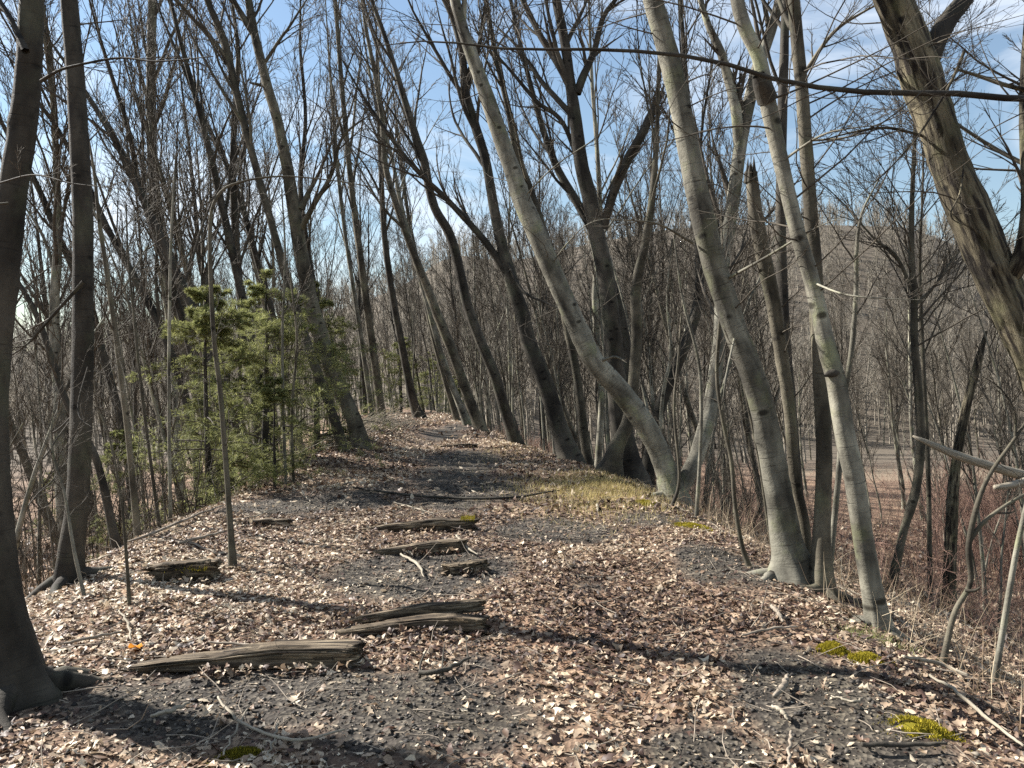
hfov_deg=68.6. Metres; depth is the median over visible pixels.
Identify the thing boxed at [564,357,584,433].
sapling
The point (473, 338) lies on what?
sapling
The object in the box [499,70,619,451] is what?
bare tree
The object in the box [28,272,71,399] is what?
bare tree
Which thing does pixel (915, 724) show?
moss cushion
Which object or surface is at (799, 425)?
bare tree
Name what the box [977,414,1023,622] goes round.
sapling
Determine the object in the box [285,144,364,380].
bare tree
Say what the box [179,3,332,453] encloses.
bare tree
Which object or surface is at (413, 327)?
sapling
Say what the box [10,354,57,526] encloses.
sapling
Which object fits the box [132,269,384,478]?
hemlock tree
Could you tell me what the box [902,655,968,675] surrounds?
fallen stick
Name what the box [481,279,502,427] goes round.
sapling
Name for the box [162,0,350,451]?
bare tree
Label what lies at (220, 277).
bare tree
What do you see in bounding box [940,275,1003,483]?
bare tree
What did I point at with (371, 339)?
bare tree
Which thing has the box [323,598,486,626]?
split slab
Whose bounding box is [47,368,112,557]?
sapling
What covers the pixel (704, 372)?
bare tree
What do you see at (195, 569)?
railway tie
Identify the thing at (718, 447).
sapling
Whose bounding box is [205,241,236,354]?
bare tree
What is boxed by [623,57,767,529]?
bare tree
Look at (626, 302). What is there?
sapling
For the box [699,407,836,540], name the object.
bare shrub
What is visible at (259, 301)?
bare tree
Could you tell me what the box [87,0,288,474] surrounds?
bare tree
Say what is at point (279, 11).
sky
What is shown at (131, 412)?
sapling
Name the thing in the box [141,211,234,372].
bare tree
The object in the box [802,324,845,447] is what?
bare tree
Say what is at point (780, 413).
bare tree
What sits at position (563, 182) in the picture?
bare tree
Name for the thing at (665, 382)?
sapling
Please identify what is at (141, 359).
bare tree
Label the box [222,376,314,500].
hemlock tree
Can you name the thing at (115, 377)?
bare tree
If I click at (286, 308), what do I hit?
sapling
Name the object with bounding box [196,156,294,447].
bare tree
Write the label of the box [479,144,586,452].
bare tree
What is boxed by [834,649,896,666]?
moss cushion
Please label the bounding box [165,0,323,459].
bare tree
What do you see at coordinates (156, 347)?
bare tree
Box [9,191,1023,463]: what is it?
wood
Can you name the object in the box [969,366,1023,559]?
sapling
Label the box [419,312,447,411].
sapling
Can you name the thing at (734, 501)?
sapling
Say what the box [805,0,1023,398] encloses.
bare tree
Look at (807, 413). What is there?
bare tree
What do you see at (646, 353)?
sapling
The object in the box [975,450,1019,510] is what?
bare shrub
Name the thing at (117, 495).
bare shrub
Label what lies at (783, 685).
fallen stick
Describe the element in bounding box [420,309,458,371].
sapling
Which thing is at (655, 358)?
bare tree
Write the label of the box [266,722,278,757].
fallen stick
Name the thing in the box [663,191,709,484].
bare tree
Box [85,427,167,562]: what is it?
bare shrub
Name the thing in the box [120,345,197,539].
sapling
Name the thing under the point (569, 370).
bare tree
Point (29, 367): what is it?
bare tree
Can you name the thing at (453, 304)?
bare tree
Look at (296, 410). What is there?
sapling
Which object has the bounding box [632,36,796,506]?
bare tree
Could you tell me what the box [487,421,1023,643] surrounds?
red brush
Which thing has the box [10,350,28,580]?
sapling
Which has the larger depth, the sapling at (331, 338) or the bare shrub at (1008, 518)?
the sapling at (331, 338)
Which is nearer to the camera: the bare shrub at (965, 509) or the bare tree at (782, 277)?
the bare tree at (782, 277)
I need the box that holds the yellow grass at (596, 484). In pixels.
[447,434,742,550]
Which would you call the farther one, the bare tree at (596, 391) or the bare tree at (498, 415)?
the bare tree at (498, 415)
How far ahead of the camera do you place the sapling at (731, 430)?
35.23 m
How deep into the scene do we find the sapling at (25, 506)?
10.58 m
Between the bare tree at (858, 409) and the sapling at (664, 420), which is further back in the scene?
the bare tree at (858, 409)
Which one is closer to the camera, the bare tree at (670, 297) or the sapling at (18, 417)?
the sapling at (18, 417)
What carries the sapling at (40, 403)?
on the ground at (886, 453)
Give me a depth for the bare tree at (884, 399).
91.14 m
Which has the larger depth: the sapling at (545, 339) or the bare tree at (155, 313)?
the sapling at (545, 339)
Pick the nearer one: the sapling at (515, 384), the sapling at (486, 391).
the sapling at (486, 391)
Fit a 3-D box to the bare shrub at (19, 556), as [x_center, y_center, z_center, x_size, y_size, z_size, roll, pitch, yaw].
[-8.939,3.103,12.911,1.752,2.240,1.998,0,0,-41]
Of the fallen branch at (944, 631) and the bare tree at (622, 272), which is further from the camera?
the bare tree at (622, 272)
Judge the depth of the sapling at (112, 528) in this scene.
8.15 m
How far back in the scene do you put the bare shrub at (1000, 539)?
23.30 m
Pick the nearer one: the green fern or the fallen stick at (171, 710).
the fallen stick at (171, 710)
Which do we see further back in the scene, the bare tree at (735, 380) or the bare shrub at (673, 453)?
the bare tree at (735, 380)
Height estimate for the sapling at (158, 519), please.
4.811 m
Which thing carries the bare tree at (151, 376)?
on the ground at (886, 453)
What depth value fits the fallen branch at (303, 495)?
10.86 m
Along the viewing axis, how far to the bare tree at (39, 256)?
30.55 m
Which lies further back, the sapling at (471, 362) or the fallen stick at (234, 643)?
the sapling at (471, 362)
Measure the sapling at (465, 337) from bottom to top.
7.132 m
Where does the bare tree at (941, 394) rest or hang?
on the ground at (886, 453)
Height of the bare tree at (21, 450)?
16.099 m
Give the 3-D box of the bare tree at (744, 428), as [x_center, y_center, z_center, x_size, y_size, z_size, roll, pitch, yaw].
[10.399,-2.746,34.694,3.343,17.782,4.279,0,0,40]
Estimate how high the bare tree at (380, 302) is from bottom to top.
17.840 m
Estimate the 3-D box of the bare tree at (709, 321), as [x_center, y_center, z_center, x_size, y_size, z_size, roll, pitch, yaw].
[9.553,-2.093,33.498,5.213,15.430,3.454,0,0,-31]
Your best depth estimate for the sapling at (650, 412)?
22.37 m
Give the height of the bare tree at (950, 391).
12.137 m
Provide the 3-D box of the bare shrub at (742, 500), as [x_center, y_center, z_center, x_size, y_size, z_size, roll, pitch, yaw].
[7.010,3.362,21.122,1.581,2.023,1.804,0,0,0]
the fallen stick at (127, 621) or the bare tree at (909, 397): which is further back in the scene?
the bare tree at (909, 397)
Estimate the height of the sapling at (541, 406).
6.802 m
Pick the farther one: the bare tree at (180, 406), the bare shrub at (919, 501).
the bare tree at (180, 406)
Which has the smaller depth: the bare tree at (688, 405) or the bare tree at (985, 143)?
the bare tree at (985, 143)
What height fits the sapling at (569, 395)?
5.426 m
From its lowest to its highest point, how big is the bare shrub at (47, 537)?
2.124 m
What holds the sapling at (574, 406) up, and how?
on the ground at (886, 453)
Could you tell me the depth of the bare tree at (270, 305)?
21.90 m
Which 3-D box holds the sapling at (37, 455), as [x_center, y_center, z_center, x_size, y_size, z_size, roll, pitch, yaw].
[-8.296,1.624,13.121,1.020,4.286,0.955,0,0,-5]
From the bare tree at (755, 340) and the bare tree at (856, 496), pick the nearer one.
the bare tree at (856, 496)
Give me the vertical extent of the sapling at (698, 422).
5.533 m
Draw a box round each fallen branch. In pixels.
[87,555,111,560]
[116,538,203,574]
[138,524,216,554]
[233,509,279,520]
[287,477,310,504]
[645,499,693,513]
[691,516,747,529]
[791,587,927,651]
[896,612,919,638]
[926,610,964,644]
[999,675,1023,685]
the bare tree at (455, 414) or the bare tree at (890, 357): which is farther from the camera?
the bare tree at (890, 357)
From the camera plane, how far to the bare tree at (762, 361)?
34.18 m
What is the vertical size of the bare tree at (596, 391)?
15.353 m
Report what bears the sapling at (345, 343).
on the ground at (886, 453)
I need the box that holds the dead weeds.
[16,421,1023,735]
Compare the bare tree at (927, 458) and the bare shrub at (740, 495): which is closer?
the bare tree at (927, 458)
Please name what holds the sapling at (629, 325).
on the ground at (886, 453)
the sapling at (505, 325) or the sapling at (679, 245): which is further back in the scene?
the sapling at (505, 325)
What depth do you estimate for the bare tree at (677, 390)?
79.01 m
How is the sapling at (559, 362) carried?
on the ground at (886, 453)
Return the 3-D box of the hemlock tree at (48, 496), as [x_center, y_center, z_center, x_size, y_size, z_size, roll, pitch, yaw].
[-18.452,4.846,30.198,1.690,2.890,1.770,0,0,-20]
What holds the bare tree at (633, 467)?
on the ground at (886, 453)
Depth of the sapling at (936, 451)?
18.68 m
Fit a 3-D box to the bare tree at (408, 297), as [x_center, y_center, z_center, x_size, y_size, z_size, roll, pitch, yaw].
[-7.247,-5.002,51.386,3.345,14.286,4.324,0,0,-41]
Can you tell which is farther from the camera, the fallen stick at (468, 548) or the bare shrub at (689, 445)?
the bare shrub at (689, 445)
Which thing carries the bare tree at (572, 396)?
on the ground at (886, 453)
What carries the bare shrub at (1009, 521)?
on the ground at (886, 453)
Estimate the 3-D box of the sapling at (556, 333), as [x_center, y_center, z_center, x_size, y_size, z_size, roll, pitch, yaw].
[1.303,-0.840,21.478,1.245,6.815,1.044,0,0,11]
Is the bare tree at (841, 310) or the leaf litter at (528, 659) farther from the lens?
the bare tree at (841, 310)
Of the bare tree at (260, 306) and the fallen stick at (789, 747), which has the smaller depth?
the fallen stick at (789, 747)
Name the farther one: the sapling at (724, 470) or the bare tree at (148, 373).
the bare tree at (148, 373)
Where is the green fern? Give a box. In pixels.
[822,618,938,664]
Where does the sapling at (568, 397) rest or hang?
on the ground at (886, 453)
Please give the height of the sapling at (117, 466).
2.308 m
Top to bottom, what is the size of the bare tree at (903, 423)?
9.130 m
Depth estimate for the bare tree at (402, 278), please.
46.73 m
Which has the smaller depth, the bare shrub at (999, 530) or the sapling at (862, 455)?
the bare shrub at (999, 530)
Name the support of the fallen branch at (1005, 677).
on the ground at (886, 453)
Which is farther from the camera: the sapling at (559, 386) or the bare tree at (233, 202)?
the sapling at (559, 386)
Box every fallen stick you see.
[64,631,121,644]
[118,610,131,640]
[128,505,223,542]
[150,702,189,716]
[178,531,223,544]
[208,641,248,645]
[217,696,344,741]
[222,707,248,755]
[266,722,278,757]
[351,486,558,499]
[395,502,434,513]
[400,553,423,576]
[418,638,470,677]
[455,534,477,554]
[741,626,797,635]
[770,604,783,622]
[771,705,788,719]
[772,674,789,697]
[786,730,792,766]
[831,695,863,702]
[860,741,947,747]
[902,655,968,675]
[929,674,1023,746]
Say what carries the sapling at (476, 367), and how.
on the ground at (886, 453)
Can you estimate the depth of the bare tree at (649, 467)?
14.72 m
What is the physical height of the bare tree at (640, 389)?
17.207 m
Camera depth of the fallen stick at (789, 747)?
3.26 m
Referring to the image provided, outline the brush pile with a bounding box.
[221,399,438,490]
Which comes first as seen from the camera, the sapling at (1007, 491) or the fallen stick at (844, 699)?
the fallen stick at (844, 699)
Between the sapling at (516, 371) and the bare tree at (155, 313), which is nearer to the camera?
the bare tree at (155, 313)
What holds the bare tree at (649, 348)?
on the ground at (886, 453)
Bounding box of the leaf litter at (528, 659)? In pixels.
[0,411,1023,767]
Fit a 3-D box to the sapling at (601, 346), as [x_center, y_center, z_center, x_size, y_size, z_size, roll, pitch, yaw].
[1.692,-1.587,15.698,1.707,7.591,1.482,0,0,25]
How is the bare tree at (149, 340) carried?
on the ground at (886, 453)
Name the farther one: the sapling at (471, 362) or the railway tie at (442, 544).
the sapling at (471, 362)
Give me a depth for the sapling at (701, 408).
9.45 m
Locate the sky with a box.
[0,0,1023,350]
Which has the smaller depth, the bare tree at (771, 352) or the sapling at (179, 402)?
the sapling at (179, 402)
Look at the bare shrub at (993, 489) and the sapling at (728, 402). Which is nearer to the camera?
the sapling at (728, 402)
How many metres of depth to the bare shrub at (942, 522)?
17.86 m
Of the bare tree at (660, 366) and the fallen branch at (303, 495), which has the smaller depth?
the fallen branch at (303, 495)
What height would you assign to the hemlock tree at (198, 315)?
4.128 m
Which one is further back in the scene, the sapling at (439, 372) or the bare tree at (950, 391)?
the bare tree at (950, 391)
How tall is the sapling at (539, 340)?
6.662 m
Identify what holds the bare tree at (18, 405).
on the ground at (886, 453)
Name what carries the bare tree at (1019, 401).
on the ground at (886, 453)
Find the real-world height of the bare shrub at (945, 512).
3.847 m
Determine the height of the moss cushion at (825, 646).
0.082 m
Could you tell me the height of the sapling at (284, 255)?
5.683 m
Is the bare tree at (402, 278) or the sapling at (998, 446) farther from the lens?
the bare tree at (402, 278)
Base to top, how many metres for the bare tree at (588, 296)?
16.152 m
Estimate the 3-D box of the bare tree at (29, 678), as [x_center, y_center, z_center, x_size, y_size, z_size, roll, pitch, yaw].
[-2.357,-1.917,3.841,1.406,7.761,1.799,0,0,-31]
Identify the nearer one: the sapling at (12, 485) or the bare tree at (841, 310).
the sapling at (12, 485)
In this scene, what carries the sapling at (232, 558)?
on the ground at (886, 453)
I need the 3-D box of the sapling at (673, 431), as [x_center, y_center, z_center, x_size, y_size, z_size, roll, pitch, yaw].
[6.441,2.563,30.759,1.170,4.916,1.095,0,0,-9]
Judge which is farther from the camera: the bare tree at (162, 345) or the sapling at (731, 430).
the bare tree at (162, 345)
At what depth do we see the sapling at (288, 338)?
30.47 m
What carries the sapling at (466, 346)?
on the ground at (886, 453)
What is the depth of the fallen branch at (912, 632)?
5.87 m
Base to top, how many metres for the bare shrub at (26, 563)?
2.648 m
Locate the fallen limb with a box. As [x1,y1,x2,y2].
[912,435,1023,489]
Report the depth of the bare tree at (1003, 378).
94.93 m
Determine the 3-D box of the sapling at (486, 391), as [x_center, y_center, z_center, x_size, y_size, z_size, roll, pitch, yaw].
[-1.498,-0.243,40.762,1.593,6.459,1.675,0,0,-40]
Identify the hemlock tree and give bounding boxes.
[26,472,56,534]
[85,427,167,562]
[125,275,283,514]
[127,346,301,520]
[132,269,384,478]
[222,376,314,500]
[247,279,402,460]
[369,337,434,411]
[404,352,458,413]
[439,376,469,416]
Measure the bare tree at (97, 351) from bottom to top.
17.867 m
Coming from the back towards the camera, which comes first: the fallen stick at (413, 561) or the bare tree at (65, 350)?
the bare tree at (65, 350)
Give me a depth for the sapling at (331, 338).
36.55 m
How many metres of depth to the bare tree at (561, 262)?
50.86 m
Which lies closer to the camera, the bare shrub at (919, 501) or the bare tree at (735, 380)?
the bare shrub at (919, 501)
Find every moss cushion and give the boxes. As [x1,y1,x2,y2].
[201,745,263,763]
[632,499,657,507]
[670,521,712,531]
[797,640,848,657]
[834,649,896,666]
[873,708,971,751]
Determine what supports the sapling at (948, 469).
on the ground at (886, 453)
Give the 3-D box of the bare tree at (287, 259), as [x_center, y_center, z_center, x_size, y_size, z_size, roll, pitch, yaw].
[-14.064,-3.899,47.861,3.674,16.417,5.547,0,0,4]
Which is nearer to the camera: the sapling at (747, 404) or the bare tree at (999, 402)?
the sapling at (747, 404)
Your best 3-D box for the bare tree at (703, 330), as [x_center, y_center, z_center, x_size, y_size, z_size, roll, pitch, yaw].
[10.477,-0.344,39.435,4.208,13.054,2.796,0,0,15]
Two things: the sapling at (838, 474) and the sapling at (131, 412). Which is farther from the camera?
the sapling at (131, 412)
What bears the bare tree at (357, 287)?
on the ground at (886, 453)
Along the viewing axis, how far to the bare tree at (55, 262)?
17.53 m
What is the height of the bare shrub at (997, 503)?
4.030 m
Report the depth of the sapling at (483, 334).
32.79 m
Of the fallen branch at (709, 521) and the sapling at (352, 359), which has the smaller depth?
the fallen branch at (709, 521)
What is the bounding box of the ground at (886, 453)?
[0,225,1023,767]
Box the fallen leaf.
[128,643,143,651]
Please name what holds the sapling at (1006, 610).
on the ground at (886, 453)
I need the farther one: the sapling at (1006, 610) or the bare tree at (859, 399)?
the bare tree at (859, 399)
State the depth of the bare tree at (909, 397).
36.23 m
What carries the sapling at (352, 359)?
on the ground at (886, 453)
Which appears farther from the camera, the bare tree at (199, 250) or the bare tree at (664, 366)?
the bare tree at (664, 366)
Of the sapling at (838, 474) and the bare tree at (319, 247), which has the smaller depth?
the sapling at (838, 474)
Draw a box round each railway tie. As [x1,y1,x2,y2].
[109,639,366,672]
[140,558,222,581]
[211,518,294,527]
[324,613,490,635]
[355,514,480,531]
[360,539,467,554]
[434,443,477,447]
[439,558,489,575]
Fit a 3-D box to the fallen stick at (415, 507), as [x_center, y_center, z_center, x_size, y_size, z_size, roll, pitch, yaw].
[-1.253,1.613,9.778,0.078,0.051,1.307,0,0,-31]
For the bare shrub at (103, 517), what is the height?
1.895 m
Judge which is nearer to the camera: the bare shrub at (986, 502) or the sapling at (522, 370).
the bare shrub at (986, 502)
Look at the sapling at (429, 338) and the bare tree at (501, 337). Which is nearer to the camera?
the sapling at (429, 338)
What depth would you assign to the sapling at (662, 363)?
23.04 m
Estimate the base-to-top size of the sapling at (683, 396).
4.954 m
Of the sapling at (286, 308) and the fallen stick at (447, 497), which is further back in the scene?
the sapling at (286, 308)
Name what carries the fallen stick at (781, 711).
on the ground at (886, 453)
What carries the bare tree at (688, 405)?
on the ground at (886, 453)
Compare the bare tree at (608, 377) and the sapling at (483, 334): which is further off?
the sapling at (483, 334)
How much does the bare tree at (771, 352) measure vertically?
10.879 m
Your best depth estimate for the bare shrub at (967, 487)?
29.50 m
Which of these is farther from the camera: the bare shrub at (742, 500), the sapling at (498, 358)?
the sapling at (498, 358)
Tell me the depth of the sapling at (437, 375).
47.39 m
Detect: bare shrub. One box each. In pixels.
[13,482,96,593]
[17,497,48,593]
[18,460,153,585]
[18,527,33,593]
[21,503,104,594]
[26,499,93,569]
[28,428,166,552]
[53,491,110,548]
[85,474,175,553]
[88,489,148,548]
[97,394,231,535]
[115,455,186,527]
[132,414,222,529]
[635,424,706,497]
[640,422,684,487]
[690,408,801,522]
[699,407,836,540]
[725,470,755,519]
[730,467,757,530]
[738,461,805,535]
[739,484,766,534]
[805,489,850,539]
[875,443,1016,591]
[878,459,1020,555]
[897,456,1023,591]
[904,440,1017,562]
[904,442,1001,542]
[920,459,997,546]
[922,459,1023,550]
[931,467,1020,560]
[932,462,1023,578]
[960,463,1023,578]
[962,459,1018,520]
[962,474,1023,576]
[971,474,1022,575]
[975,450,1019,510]
[979,474,1020,548]
[981,478,1023,544]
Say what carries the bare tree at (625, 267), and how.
on the ground at (886, 453)
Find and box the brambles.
[21,417,1023,624]
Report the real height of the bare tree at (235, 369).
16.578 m
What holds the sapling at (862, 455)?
on the ground at (886, 453)
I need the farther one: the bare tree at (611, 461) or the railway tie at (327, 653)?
the bare tree at (611, 461)
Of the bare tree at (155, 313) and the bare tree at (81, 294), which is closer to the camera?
the bare tree at (81, 294)
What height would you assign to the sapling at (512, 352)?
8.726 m
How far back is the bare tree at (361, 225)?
44.75 m
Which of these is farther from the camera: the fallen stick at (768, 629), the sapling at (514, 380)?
the sapling at (514, 380)
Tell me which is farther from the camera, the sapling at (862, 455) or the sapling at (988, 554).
the sapling at (862, 455)
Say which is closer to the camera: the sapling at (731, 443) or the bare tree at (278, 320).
the sapling at (731, 443)
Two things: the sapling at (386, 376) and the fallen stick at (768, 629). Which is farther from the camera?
the sapling at (386, 376)
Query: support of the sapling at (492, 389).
on the ground at (886, 453)
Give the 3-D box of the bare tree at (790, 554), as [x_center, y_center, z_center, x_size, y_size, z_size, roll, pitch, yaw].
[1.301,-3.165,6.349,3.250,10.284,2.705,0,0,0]
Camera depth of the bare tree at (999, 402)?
46.49 m
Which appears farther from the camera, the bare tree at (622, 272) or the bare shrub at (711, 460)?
the bare tree at (622, 272)
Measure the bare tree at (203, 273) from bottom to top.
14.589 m
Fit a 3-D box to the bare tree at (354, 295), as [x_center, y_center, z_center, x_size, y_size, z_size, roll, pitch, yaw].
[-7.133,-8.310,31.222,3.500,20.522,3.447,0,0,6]
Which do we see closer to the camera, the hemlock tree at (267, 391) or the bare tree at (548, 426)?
the hemlock tree at (267, 391)
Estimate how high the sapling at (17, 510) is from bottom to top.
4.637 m
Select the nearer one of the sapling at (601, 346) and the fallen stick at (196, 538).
the fallen stick at (196, 538)
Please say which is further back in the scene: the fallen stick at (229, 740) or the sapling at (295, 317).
the sapling at (295, 317)
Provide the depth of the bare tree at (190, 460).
57.51 m
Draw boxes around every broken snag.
[740,156,812,553]
[941,331,987,605]
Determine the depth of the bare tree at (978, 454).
76.31 m
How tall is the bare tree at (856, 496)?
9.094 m
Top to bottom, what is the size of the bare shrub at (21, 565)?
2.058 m
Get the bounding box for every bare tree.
[0,0,129,531]
[0,0,132,536]
[0,0,158,599]
[0,0,204,504]
[0,0,226,732]
[0,0,292,493]
[0,32,116,525]
[0,94,114,548]
[10,309,40,453]
[12,172,71,461]
[16,229,71,465]
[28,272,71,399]
[44,241,120,370]
[46,220,127,517]
[59,0,280,496]
[60,234,115,471]
[79,0,214,500]
[83,3,227,515]
[86,0,275,439]
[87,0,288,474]
[91,0,272,484]
[94,214,151,499]
[95,246,127,465]
[98,153,173,460]
[105,203,164,481]
[115,270,159,478]
[116,254,154,476]
[123,329,146,395]
[130,280,164,460]
[138,313,164,459]
[139,239,224,376]
[140,194,229,366]
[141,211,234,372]
[144,0,330,462]
[146,256,190,395]
[148,0,332,469]
[150,302,188,454]
[153,228,236,465]
[155,326,191,464]
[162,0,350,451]
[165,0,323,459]
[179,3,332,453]
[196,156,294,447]
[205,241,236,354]
[214,264,236,356]
[219,191,282,463]
[219,299,234,386]
[224,0,386,449]
[227,297,237,430]
[248,254,279,412]
[254,215,326,383]
[267,255,295,420]
[271,0,348,407]
[271,0,391,419]
[274,240,333,424]
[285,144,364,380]
[286,195,341,320]
[301,0,377,420]
[308,198,355,410]
[311,0,585,463]
[321,0,427,418]
[322,217,384,352]
[328,2,472,426]
[328,126,401,413]
[329,0,489,432]
[329,0,525,445]
[338,0,825,509]
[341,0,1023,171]
[345,217,382,409]
[351,9,460,421]
[354,249,384,398]
[366,188,425,411]
[367,204,403,406]
[374,279,401,403]
[389,209,440,395]
[394,212,435,410]
[397,272,422,361]
[406,265,428,397]
[415,150,476,414]
[415,251,453,358]
[432,259,481,394]
[436,0,666,486]
[438,273,488,380]
[445,0,594,467]
[450,169,499,425]
[460,213,527,426]
[462,212,521,435]
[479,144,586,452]
[483,0,633,427]
[485,91,536,415]
[485,270,507,432]
[487,0,842,600]
[489,202,568,440]
[497,268,527,393]
[498,0,1023,648]
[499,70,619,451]
[504,311,536,406]
[526,228,592,389]
[531,186,587,340]
[531,192,571,451]
[534,190,591,400]
[536,205,585,373]
[558,0,715,466]
[562,336,579,442]
[566,262,581,422]
[576,268,602,421]
[577,255,604,452]
[578,296,593,407]
[595,0,730,476]
[595,75,731,519]
[598,57,694,412]
[598,126,667,412]
[601,214,655,474]
[605,198,686,435]
[607,205,683,394]
[623,0,761,486]
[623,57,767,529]
[623,253,666,456]
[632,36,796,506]
[644,188,693,444]
[654,290,674,433]
[655,316,684,464]
[658,0,1023,607]
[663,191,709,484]
[666,277,696,455]
[669,230,745,474]
[673,168,791,501]
[682,202,809,390]
[684,275,737,489]
[687,126,773,505]
[693,255,802,411]
[705,351,743,462]
[710,0,886,493]
[732,336,776,405]
[735,175,803,472]
[752,319,796,444]
[788,0,1023,592]
[790,311,813,496]
[797,364,813,459]
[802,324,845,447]
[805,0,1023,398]
[806,247,877,516]
[821,0,1021,173]
[823,244,883,391]
[844,348,867,453]
[850,367,868,459]
[854,44,1017,595]
[862,352,915,484]
[863,249,920,509]
[870,290,940,489]
[873,352,889,444]
[874,202,962,520]
[905,300,971,481]
[928,318,961,460]
[935,357,947,456]
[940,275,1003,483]
[955,320,1002,457]
[976,315,1017,482]
[979,311,1023,466]
[989,341,1014,437]
[996,387,1023,411]
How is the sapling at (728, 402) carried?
on the ground at (886, 453)
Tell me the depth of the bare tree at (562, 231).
45.97 m
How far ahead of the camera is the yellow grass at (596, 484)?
10.96 m
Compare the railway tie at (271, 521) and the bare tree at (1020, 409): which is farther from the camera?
the bare tree at (1020, 409)
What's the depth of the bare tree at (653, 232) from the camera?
30.55 m
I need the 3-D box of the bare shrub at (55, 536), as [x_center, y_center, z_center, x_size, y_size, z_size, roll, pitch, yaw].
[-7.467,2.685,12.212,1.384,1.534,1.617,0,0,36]
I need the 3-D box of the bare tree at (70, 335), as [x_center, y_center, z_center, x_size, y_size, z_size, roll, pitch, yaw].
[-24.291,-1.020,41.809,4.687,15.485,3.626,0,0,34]
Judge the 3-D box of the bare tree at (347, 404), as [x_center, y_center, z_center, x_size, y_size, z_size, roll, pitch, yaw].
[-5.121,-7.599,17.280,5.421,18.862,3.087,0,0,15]
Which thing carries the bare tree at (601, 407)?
on the ground at (886, 453)
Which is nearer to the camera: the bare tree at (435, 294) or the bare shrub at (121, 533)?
the bare shrub at (121, 533)
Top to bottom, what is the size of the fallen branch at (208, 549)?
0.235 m
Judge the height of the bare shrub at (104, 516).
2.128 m
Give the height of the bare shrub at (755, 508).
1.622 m
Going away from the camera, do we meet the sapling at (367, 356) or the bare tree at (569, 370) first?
the sapling at (367, 356)
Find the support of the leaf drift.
on the ground at (886, 453)
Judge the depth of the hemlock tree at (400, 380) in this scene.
45.84 m
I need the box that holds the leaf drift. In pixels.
[120,444,486,682]
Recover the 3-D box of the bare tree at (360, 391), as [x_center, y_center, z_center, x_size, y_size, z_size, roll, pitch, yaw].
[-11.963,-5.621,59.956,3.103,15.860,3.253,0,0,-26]
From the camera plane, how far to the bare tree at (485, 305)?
46.50 m
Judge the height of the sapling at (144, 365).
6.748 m
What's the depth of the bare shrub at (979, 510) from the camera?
25.97 m
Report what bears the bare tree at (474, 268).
on the ground at (886, 453)
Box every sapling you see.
[9,324,104,595]
[9,328,217,604]
[9,408,32,527]
[9,433,28,517]
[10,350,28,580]
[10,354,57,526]
[10,417,38,567]
[12,356,68,571]
[14,217,121,549]
[15,195,199,549]
[19,252,68,585]
[26,373,53,492]
[27,50,141,537]
[46,124,197,515]
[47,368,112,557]
[92,346,140,549]
[93,255,156,530]
[98,173,197,527]
[113,89,230,521]
[115,283,183,523]
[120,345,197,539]
[139,119,479,567]
[147,322,210,523]
[245,260,321,450]
[248,148,318,485]
[262,255,335,482]
[264,243,321,438]
[275,274,289,377]
[279,255,323,453]
[292,278,340,419]
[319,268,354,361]
[322,298,366,442]
[326,283,353,382]
[327,301,358,410]
[330,297,361,413]
[333,282,361,423]
[334,289,351,420]
[350,294,382,410]
[359,278,403,411]
[368,283,387,405]
[390,325,425,410]
[399,264,433,383]
[407,299,430,411]
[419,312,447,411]
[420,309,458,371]
[431,325,464,411]
[435,323,442,401]
[436,246,501,414]
[445,264,480,407]
[445,334,472,412]
[454,301,479,390]
[454,313,485,416]
[457,293,484,384]
[460,268,497,431]
[462,292,491,427]
[468,277,498,405]
[469,275,483,403]
[471,329,497,429]
[472,316,502,397]
[480,278,529,393]
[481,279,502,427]
[481,302,514,433]
[484,280,514,401]
[485,352,515,414]
[490,283,533,444]
[495,306,526,437]
[497,276,530,413]
[503,327,526,410]
[505,322,551,433]
[506,260,549,450]
[518,269,562,453]
[519,222,565,408]
[530,288,563,378]
[539,339,570,448]
[544,122,630,446]
[544,234,573,400]
[545,315,577,445]
[549,227,582,398]
[550,319,595,461]
[553,360,587,419]
[554,355,572,425]
[557,350,585,426]
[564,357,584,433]
[565,232,628,448]
[577,214,645,373]
[578,168,665,411]
[601,339,609,455]
[604,227,693,418]
[631,270,712,505]
[633,206,727,489]
[633,375,651,454]
[635,225,737,516]
[635,353,674,450]
[642,315,668,410]
[643,333,678,449]
[645,157,777,545]
[654,351,689,465]
[662,285,696,465]
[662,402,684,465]
[663,400,682,462]
[678,173,798,567]
[688,295,738,520]
[688,348,730,508]
[691,370,739,496]
[702,367,745,494]
[704,187,824,506]
[707,362,772,509]
[716,423,720,475]
[717,415,734,496]
[770,152,959,563]
[849,370,896,523]
[853,394,876,509]
[884,311,995,590]
[898,234,996,616]
[903,395,965,529]
[904,417,954,513]
[921,411,972,539]
[938,268,1023,542]
[939,345,1023,663]
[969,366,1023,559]
[971,315,1023,685]
[973,405,1013,571]
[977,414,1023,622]
[985,430,1023,567]
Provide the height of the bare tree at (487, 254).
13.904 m
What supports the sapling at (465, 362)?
on the ground at (886, 453)
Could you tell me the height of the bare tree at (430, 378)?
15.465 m
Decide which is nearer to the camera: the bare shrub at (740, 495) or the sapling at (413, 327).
the bare shrub at (740, 495)
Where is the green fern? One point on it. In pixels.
(860, 633)
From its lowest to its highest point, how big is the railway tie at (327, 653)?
0.129 m
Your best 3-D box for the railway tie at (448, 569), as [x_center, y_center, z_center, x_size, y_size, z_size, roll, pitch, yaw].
[-0.416,1.593,6.494,0.502,0.125,0.172,0,0,-13]
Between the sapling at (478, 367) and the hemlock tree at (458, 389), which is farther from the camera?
the hemlock tree at (458, 389)

